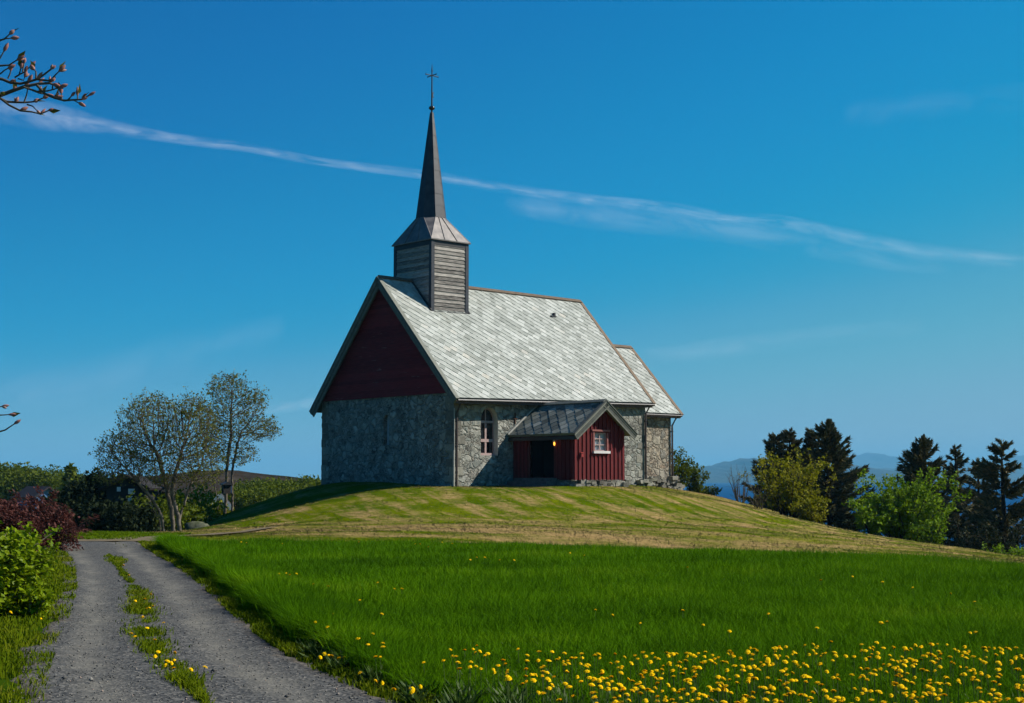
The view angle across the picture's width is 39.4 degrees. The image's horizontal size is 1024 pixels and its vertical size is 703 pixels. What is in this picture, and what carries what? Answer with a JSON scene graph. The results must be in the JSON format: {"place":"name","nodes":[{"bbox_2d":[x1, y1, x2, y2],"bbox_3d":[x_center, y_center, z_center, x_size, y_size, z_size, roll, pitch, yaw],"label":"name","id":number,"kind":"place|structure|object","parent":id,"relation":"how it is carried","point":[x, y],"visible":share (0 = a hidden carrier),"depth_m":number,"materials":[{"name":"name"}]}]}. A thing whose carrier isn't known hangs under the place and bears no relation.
{"place":"outdoors","nodes":[
{"label":"outdoors","id":0,"kind":"place"},
{"bbox_2d":[58,530,191,539],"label":"lawn grass","id":1,"kind":"structure","parent":0,"point":[97,534],"depth_m":40.43,"materials":[{"name":"green plant"}]},
{"bbox_2d":[55,527,271,540],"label":"path","id":2,"kind":"structure","parent":0,"point":[145,538],"depth_m":37.67,"materials":[{"name":"grey gravel"}]},
{"bbox_2d":[9,541,399,702],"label":"road","id":3,"kind":"structure","parent":0,"point":[135,553],"depth_m":13.25,"materials":[{"name":"grey gravel"}]},
{"bbox_2d":[0,470,1023,702],"bbox_3d":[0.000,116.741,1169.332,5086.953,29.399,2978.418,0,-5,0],"label":"ground","id":4,"kind":"structure","parent":0,"point":[444,498],"depth_m":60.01,"materials":[{"name":"green plant"}]},
{"bbox_2d":[0,463,18,496],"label":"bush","id":5,"kind":"object","parent":4,"relation":"on","point":[6,470],"visible":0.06,"depth_m":206.02,"materials":[{"name":"green plant"}]},
{"bbox_2d":[0,461,27,493],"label":"birch tree","id":6,"kind":"object","parent":4,"relation":"on","point":[9,469],"visible":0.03,"depth_m":207.62,"materials":[{"name":"green plant"}]},
{"bbox_2d":[0,461,45,485],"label":"birch tree","id":7,"kind":"object","parent":4,"relation":"on","point":[37,468],"visible":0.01,"depth_m":210.98,"materials":[{"name":"green plant"}]},
{"bbox_2d":[0,461,46,506],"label":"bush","id":8,"kind":"object","parent":4,"relation":"on","point":[10,481],"visible":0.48,"depth_m":197.49,"materials":[{"name":"green plant"}]},
{"bbox_2d":[0,520,61,618],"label":"leafy bush","id":9,"kind":"object","parent":4,"relation":"on","point":[21,558],"visible":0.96,"depth_m":16.47,"materials":[{"name":"green plant"}]},
{"bbox_2d":[8,580,53,617],"bbox_3d":[-5.593,2.974,16.663,0.579,0.621,0.683,0,-5,0],"label":"leafy bush","id":10,"kind":"object","parent":4,"relation":"on","point":[31,605],"visible":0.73,"depth_m":16.56,"materials":[{"name":"green plant"}]},
{"bbox_2d":[12,486,54,515],"bbox_3d":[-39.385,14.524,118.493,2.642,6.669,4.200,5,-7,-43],"label":"blue house","id":11,"kind":"structure","parent":4,"relation":"on","point":[31,490],"depth_m":117.92,"materials":[{"name":"tile"}]},
{"bbox_2d":[17,464,62,489],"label":"birch tree","id":12,"kind":"object","parent":4,"relation":"on","point":[41,477],"visible":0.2,"depth_m":196.59,"materials":[{"name":"green plant"}]},
{"bbox_2d":[0,28,94,431],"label":"budding tree","id":13,"kind":"object","parent":4,"relation":"on","point":[21,59],"visible":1,"depth_m":5.10,"materials":[{"name":"brown plant"}]},
{"bbox_2d":[34,487,64,514],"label":"evergreen tree","id":14,"kind":"object","parent":4,"relation":"on","point":[49,495],"visible":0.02,"depth_m":79.04,"materials":[{"name":"green plant"}]},
{"bbox_2d":[0,485,99,550],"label":"red bush","id":15,"kind":"object","parent":4,"relation":"on","point":[13,514],"visible":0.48,"depth_m":31.98,"materials":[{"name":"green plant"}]},
{"bbox_2d":[36,464,64,487],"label":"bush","id":16,"kind":"object","parent":4,"relation":"on","point":[57,467],"visible":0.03,"depth_m":200.32,"materials":[{"name":"green plant"}]},
{"bbox_2d":[43,469,77,489],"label":"birch tree","id":17,"kind":"object","parent":4,"relation":"on","point":[54,485],"visible":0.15,"depth_m":193.76,"materials":[{"name":"green plant"}]},
{"bbox_2d":[59,462,78,490],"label":"evergreen tree","id":18,"kind":"object","parent":4,"relation":"on","point":[70,471],"visible":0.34,"depth_m":169.03,"materials":[{"name":"green plant"}]},
{"bbox_2d":[48,475,94,510],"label":"evergreen tree","id":19,"kind":"object","parent":4,"relation":"on","point":[74,488],"visible":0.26,"depth_m":73.19,"materials":[{"name":"green plant"}]},
{"bbox_2d":[64,468,84,481],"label":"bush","id":20,"kind":"object","parent":4,"relation":"on","point":[78,474],"visible":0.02,"depth_m":213.59,"materials":[{"name":"green plant"}]},
{"bbox_2d":[54,495,112,530],"bbox_3d":[-19.557,8.184,65.514,3.678,3.194,3.932,3,-6,-29],"label":"evergreen shrub","id":21,"kind":"object","parent":4,"relation":"on","point":[82,513],"visible":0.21,"depth_m":64.86,"materials":[{"name":"green plant"}]},
{"bbox_2d":[71,467,102,495],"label":"evergreen tree","id":22,"kind":"object","parent":4,"relation":"on","point":[89,477],"visible":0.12,"depth_m":77.28,"materials":[{"name":"green plant"}]},
{"bbox_2d":[88,470,123,501],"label":"evergreen tree","id":23,"kind":"object","parent":4,"relation":"on","point":[99,492],"visible":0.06,"depth_m":73.20,"materials":[{"name":"green plant"}]},
{"bbox_2d":[75,492,141,530],"bbox_3d":[-18.389,8.046,65.652,3.878,3.173,3.942,0,-5,0],"label":"evergreen shrub","id":24,"kind":"object","parent":4,"relation":"on","point":[104,503],"visible":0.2,"depth_m":64.82,"materials":[{"name":"green plant"}]},
{"bbox_2d":[98,475,164,512],"bbox_3d":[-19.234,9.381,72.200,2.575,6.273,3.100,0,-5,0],"label":"dark house","id":25,"kind":"structure","parent":4,"relation":"on","point":[122,491],"depth_m":71.17,"materials":[{"name":"black paint"}]},
{"bbox_2d":[94,496,169,531],"bbox_3d":[-17.109,7.838,64.449,3.307,2.685,3.588,0,-5,0],"label":"evergreen shrub","id":26,"kind":"object","parent":4,"relation":"on","point":[132,515],"visible":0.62,"depth_m":63.90,"materials":[{"name":"green plant"}]},
{"bbox_2d":[122,504,175,528],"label":"shrub","id":27,"kind":"object","parent":4,"relation":"on","point":[164,514],"visible":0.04,"depth_m":65.33,"materials":[{"name":"green plant"}]},
{"bbox_2d":[123,486,191,530],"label":"shrub","id":28,"kind":"object","parent":4,"relation":"on","point":[162,505],"visible":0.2,"depth_m":69.22,"materials":[{"name":"green plant"}]},
{"bbox_2d":[88,386,227,530],"bbox_3d":[-14.726,4.628,59.777,5.804,6.349,3.571,0,-5,0],"label":"maple tree","id":29,"kind":"object","parent":4,"relation":"on","point":[143,460],"visible":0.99,"depth_m":59.54,"materials":[{"name":"green plant"}]},
{"bbox_2d":[138,473,179,508],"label":"evergreen tree","id":30,"kind":"object","parent":4,"relation":"on","point":[159,493],"depth_m":75.95,"materials":[{"name":"green plant"}]},
{"bbox_2d":[165,495,213,530],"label":"shrub","id":31,"kind":"object","parent":4,"relation":"on","point":[197,509],"visible":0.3,"depth_m":71.25,"materials":[{"name":"green plant"}]},
{"bbox_2d":[184,521,208,529],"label":"boulder","id":32,"kind":"object","parent":4,"relation":"on","point":[194,524],"visible":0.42,"depth_m":65.29,"materials":[{"name":"grey stone"}]},
{"bbox_2d":[170,481,226,521],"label":"shrub","id":33,"kind":"object","parent":4,"relation":"on","point":[209,510],"visible":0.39,"depth_m":77.07,"materials":[{"name":"green plant"}]},
{"bbox_2d":[190,500,234,520],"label":"shrub","id":34,"kind":"object","parent":4,"relation":"on","point":[227,511],"visible":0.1,"depth_m":91.34,"materials":[{"name":"green plant"}]},
{"bbox_2d":[210,494,230,509],"bbox_3d":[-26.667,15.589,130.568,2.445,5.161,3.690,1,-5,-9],"label":"house","id":35,"kind":"structure","parent":4,"relation":"on","point":[222,497],"depth_m":129.01,"materials":[{"name":"tile"}]},
{"bbox_2d":[213,481,251,509],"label":"birch tree","id":36,"kind":"object","parent":4,"relation":"on","point":[234,492],"visible":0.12,"depth_m":142.74,"materials":[{"name":"green plant"}]},
{"bbox_2d":[212,483,260,510],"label":"birch tree","id":37,"kind":"object","parent":4,"relation":"on","point":[235,493],"visible":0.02,"depth_m":145.23,"materials":[{"name":"green plant"}]},
{"bbox_2d":[196,369,283,515],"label":"maple tree","id":38,"kind":"object","parent":4,"relation":"on","point":[249,431],"visible":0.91,"depth_m":83.65,"materials":[{"name":"green plant"}]},
{"bbox_2d":[220,482,232,493],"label":"bird box","id":39,"kind":"object","parent":38,"relation":"attached to","point":[226,487],"visible":1,"depth_m":82.83,"materials":[{"name":"wood"}]},
{"bbox_2d":[236,478,263,492],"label":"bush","id":40,"kind":"object","parent":4,"relation":"on","point":[252,483],"visible":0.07,"depth_m":172.54,"materials":[{"name":"green plant"}]},
{"bbox_2d":[234,480,279,509],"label":"bush","id":41,"kind":"object","parent":4,"relation":"on","point":[247,497],"visible":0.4,"depth_m":140.40,"materials":[{"name":"green plant"}]},
{"bbox_2d":[0,540,538,702],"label":"verge grass","id":42,"kind":"structure","parent":4,"relation":"on","point":[12,641],"depth_m":14.10,"materials":[{"name":"green plant"}]},
{"bbox_2d":[254,477,294,495],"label":"birch tree","id":43,"kind":"object","parent":4,"relation":"on","point":[278,489],"visible":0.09,"depth_m":149.66,"materials":[{"name":"green plant"}]},
{"bbox_2d":[250,477,298,493],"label":"birch tree","id":44,"kind":"object","parent":4,"relation":"on","point":[271,485],"visible":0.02,"depth_m":155.47,"materials":[{"name":"green plant"}]},
{"bbox_2d":[257,476,295,491],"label":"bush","id":45,"kind":"object","parent":4,"relation":"on","point":[271,481],"visible":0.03,"depth_m":157.70,"materials":[{"name":"green plant"}]},
{"bbox_2d":[275,479,310,496],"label":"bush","id":46,"kind":"object","parent":4,"relation":"on","point":[290,489],"visible":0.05,"depth_m":145.87,"materials":[{"name":"green plant"}]},
{"bbox_2d":[284,475,312,487],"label":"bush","id":47,"kind":"object","parent":4,"relation":"on","point":[299,481],"visible":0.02,"depth_m":158.49,"materials":[{"name":"green plant"}]},
{"bbox_2d":[283,474,320,492],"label":"bush","id":48,"kind":"object","parent":4,"relation":"on","point":[310,481],"visible":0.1,"depth_m":149.13,"materials":[{"name":"green plant"}]},
{"bbox_2d":[309,69,684,489],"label":"stone church","id":49,"kind":"structure","parent":4,"relation":"on","point":[441,372],"depth_m":77.00,"materials":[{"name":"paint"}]},
{"bbox_2d":[387,416,388,444],"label":"slit window","id":50,"kind":"structure","parent":49,"relation":"in","point":[388,416],"depth_m":76.43,"materials":[{"name":"black glass"}]},
{"bbox_2d":[481,408,493,454],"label":"arched window","id":51,"kind":"structure","parent":49,"relation":"in","point":[487,418],"depth_m":73.84,"materials":[{"name":"white paint"}]},
{"bbox_2d":[505,676,511,692],"bbox_3d":[-0.023,2.300,9.282,0.046,0.372,0.050,4,-6,-35],"label":"dandelion","id":52,"kind":"object","parent":4,"relation":"on","point":[508,678],"visible":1,"depth_m":9.30,"materials":[{"name":"yellow plant"}]},
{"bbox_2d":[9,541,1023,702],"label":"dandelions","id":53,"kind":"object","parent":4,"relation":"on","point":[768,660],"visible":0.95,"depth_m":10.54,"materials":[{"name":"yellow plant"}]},
{"bbox_2d":[530,678,536,702],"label":"dandelion","id":54,"kind":"object","parent":4,"relation":"on","point":[533,680],"visible":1,"depth_m":9.23,"materials":[{"name":"yellow plant"}]},
{"bbox_2d":[545,677,550,702],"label":"dandelion","id":55,"kind":"object","parent":4,"relation":"on","point":[547,679],"visible":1,"depth_m":9.22,"materials":[{"name":"yellow plant"}]},
{"bbox_2d":[566,685,572,702],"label":"dandelion","id":56,"kind":"object","parent":4,"relation":"on","point":[569,686],"visible":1,"depth_m":8.95,"materials":[{"name":"yellow plant"}]},
{"bbox_2d":[575,675,579,702],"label":"dandelion","id":57,"kind":"object","parent":4,"relation":"on","point":[576,676],"visible":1,"depth_m":9.44,"materials":[{"name":"yellow plant"}]},
{"bbox_2d":[143,532,1023,702],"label":"meadow grass","id":58,"kind":"structure","parent":4,"relation":"on","point":[455,599],"depth_m":15.43,"materials":[{"name":"green plant"}]},
{"bbox_2d":[588,683,594,702],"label":"dandelion","id":59,"kind":"object","parent":4,"relation":"on","point":[591,684],"visible":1,"depth_m":9.03,"materials":[{"name":"yellow plant"}]},
{"bbox_2d":[596,678,601,702],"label":"dandelion","id":60,"kind":"object","parent":4,"relation":"on","point":[598,680],"visible":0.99,"depth_m":9.17,"materials":[{"name":"yellow plant"}]},
{"bbox_2d":[648,672,654,700],"bbox_3d":[0.938,2.335,9.588,0.049,0.359,0.051,3,-6,-31],"label":"dandelion","id":61,"kind":"object","parent":4,"relation":"on","point":[651,674],"visible":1,"depth_m":9.60,"materials":[{"name":"yellow plant"}]},
{"bbox_2d":[296,637,1023,702],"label":"weed leaves","id":62,"kind":"object","parent":4,"relation":"on","point":[405,690],"visible":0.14,"depth_m":10.09,"materials":[{"name":"green plant"}]},
{"bbox_2d":[671,446,696,488],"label":"shrub","id":63,"kind":"object","parent":4,"relation":"on","point":[677,471],"visible":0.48,"depth_m":91.64,"materials":[{"name":"green plant"}]},
{"bbox_2d":[676,457,710,491],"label":"shrub","id":64,"kind":"object","parent":4,"relation":"on","point":[694,478],"visible":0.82,"depth_m":92.32,"materials":[{"name":"green plant"}]},
{"bbox_2d":[692,676,697,702],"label":"dandelion","id":65,"kind":"object","parent":4,"relation":"on","point":[693,677],"visible":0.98,"depth_m":9.52,"materials":[{"name":"plant"}]},
{"bbox_2d":[695,484,721,494],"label":"shrub","id":66,"kind":"object","parent":4,"relation":"on","point":[705,490],"visible":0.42,"depth_m":91.39,"materials":[{"name":"green plant"}]},
{"bbox_2d":[727,464,752,502],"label":"shrub","id":67,"kind":"object","parent":4,"relation":"on","point":[736,495],"visible":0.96,"depth_m":85.59,"materials":[{"name":"brown plant"}]},
{"bbox_2d":[747,673,752,691],"bbox_3d":[1.613,2.351,9.668,0.042,0.345,0.044,3,-6,-28],"label":"dandelion","id":68,"kind":"object","parent":4,"relation":"on","point":[749,674],"visible":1,"depth_m":9.68,"materials":[{"name":"yellow plant"}]},
{"bbox_2d":[750,677,755,702],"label":"dandelion","id":69,"kind":"object","parent":4,"relation":"on","point":[753,678],"visible":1,"depth_m":9.35,"materials":[{"name":"yellow plant"}]},
{"bbox_2d":[746,481,769,508],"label":"shrub","id":70,"kind":"object","parent":4,"relation":"on","point":[757,501],"visible":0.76,"depth_m":81.48,"materials":[{"name":"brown plant"}]},
{"bbox_2d":[738,432,788,513],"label":"spruce tree","id":71,"kind":"object","parent":4,"relation":"on","point":[772,440],"visible":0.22,"depth_m":93.70,"materials":[{"name":"green plant"}]},
{"bbox_2d":[752,427,807,511],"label":"spruce tree","id":72,"kind":"object","parent":4,"relation":"on","point":[789,436],"visible":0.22,"depth_m":91.58,"materials":[{"name":"green plant"}]},
{"bbox_2d":[738,444,836,517],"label":"shrub","id":73,"kind":"object","parent":4,"relation":"on","point":[797,484],"visible":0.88,"depth_m":78.17,"materials":[{"name":"green plant"}]},
{"bbox_2d":[785,489,830,523],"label":"shrub","id":74,"kind":"object","parent":4,"relation":"on","point":[809,509],"visible":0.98,"depth_m":76.12,"materials":[{"name":"green plant"}]},
{"bbox_2d":[794,427,833,517],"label":"spruce tree","id":75,"kind":"object","parent":4,"relation":"on","point":[807,441],"visible":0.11,"depth_m":89.69,"materials":[{"name":"green plant"}]},
{"bbox_2d":[814,681,820,702],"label":"dandelion","id":76,"kind":"object","parent":4,"relation":"on","point":[816,682],"visible":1,"depth_m":9.36,"materials":[{"name":"yellow plant"}]},
{"bbox_2d":[818,683,823,702],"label":"dandelion","id":77,"kind":"object","parent":4,"relation":"on","point":[821,684],"visible":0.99,"depth_m":9.47,"materials":[{"name":"yellow plant"}]},
{"bbox_2d":[780,418,877,525],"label":"spruce tree","id":78,"kind":"object","parent":4,"relation":"on","point":[837,454],"visible":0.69,"depth_m":87.25,"materials":[{"name":"green plant"}]},
{"bbox_2d":[828,515,862,531],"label":"shrub","id":79,"kind":"object","parent":4,"relation":"on","point":[847,524],"visible":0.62,"depth_m":84.95,"materials":[{"name":"green plant"}]},
{"bbox_2d":[850,500,894,535],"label":"shrub","id":80,"kind":"object","parent":4,"relation":"on","point":[873,527],"visible":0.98,"depth_m":72.98,"materials":[{"name":"green plant"}]},
{"bbox_2d":[897,684,904,702],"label":"dandelion","id":81,"kind":"object","parent":4,"relation":"on","point":[900,686],"visible":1,"depth_m":9.00,"materials":[{"name":"yellow plant"}]},
{"bbox_2d":[841,467,971,540],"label":"shrub","id":82,"kind":"object","parent":4,"relation":"on","point":[912,499],"visible":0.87,"depth_m":73.80,"materials":[{"name":"green plant"}]},
{"bbox_2d":[910,513,949,544],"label":"shrub","id":83,"kind":"object","parent":4,"relation":"on","point":[932,533],"visible":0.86,"depth_m":70.29,"materials":[{"name":"green plant"}]},
{"bbox_2d":[892,434,968,544],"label":"spruce tree","id":84,"kind":"object","parent":4,"relation":"on","point":[920,454],"visible":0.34,"depth_m":87.31,"materials":[{"name":"green plant"}]},
{"bbox_2d":[929,687,934,702],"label":"dandelion","id":85,"kind":"object","parent":4,"relation":"on","point":[932,689],"visible":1,"depth_m":8.93,"materials":[{"name":"yellow plant"}]},
{"bbox_2d":[934,444,982,547],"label":"spruce tree","id":86,"kind":"object","parent":4,"relation":"on","point":[959,463],"visible":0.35,"depth_m":91.53,"materials":[{"name":"green plant"}]},
{"bbox_2d":[939,516,995,549],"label":"shrub","id":87,"kind":"object","parent":4,"relation":"on","point":[955,541],"visible":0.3,"depth_m":83.53,"materials":[{"name":"green plant"}]},
{"bbox_2d":[950,515,1016,553],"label":"shrub","id":88,"kind":"object","parent":4,"relation":"on","point":[983,533],"visible":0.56,"depth_m":80.98,"materials":[{"name":"green plant"}]},
{"bbox_2d":[961,457,1016,548],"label":"spruce tree","id":89,"kind":"object","parent":4,"relation":"on","point":[974,483],"visible":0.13,"depth_m":94.42,"materials":[{"name":"green plant"}]},
{"bbox_2d":[955,438,1023,551],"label":"spruce tree","id":90,"kind":"object","parent":4,"relation":"on","point":[989,473],"visible":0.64,"depth_m":85.39,"materials":[{"name":"green plant"}]},
{"bbox_2d":[981,541,1023,555],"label":"shrub","id":91,"kind":"object","parent":4,"relation":"on","point":[1020,552],"visible":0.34,"depth_m":65.56,"materials":[{"name":"green plant"}]},
{"bbox_2d":[992,511,1023,551],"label":"shrub","id":92,"kind":"object","parent":4,"relation":"on","point":[1018,538],"visible":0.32,"depth_m":83.41,"materials":[{"name":"green plant"}]},
{"bbox_2d":[0,0,1023,479],"label":"sky","id":93,"kind":"structure","parent":0,"point":[798,215],"materials":[{"name":"blue"}]},
{"bbox_2d":[676,458,980,482],"bbox_3d":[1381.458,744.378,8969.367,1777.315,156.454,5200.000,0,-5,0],"label":"hills","id":94,"kind":"structure","parent":0,"point":[719,473],"depth_m":7555.82,"materials":[{"name":"blue"}]},
{"bbox_2d":[683,482,1023,548],"bbox_3d":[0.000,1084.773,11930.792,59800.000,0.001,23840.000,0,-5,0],"label":"sea","id":95,"kind":"structure","parent":0,"point":[726,491],"depth_m":1674.36,"materials":[{"name":"blue liquid"}]},
{"bbox_2d":[851,452,1023,469],"bbox_3d":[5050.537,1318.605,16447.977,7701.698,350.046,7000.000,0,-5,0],"label":"hills","id":96,"kind":"structure","parent":0,"point":[875,460],"depth_m":15584.35,"materials":[{"name":"blue"}]},
{"bbox_2d":[878,467,1023,481],"bbox_3d":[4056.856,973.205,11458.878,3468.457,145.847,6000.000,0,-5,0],"label":"hills","id":97,"kind":"structure","parent":0,"point":[1013,476],"depth_m":9900.32,"materials":[{"name":"blue"}]}
]}

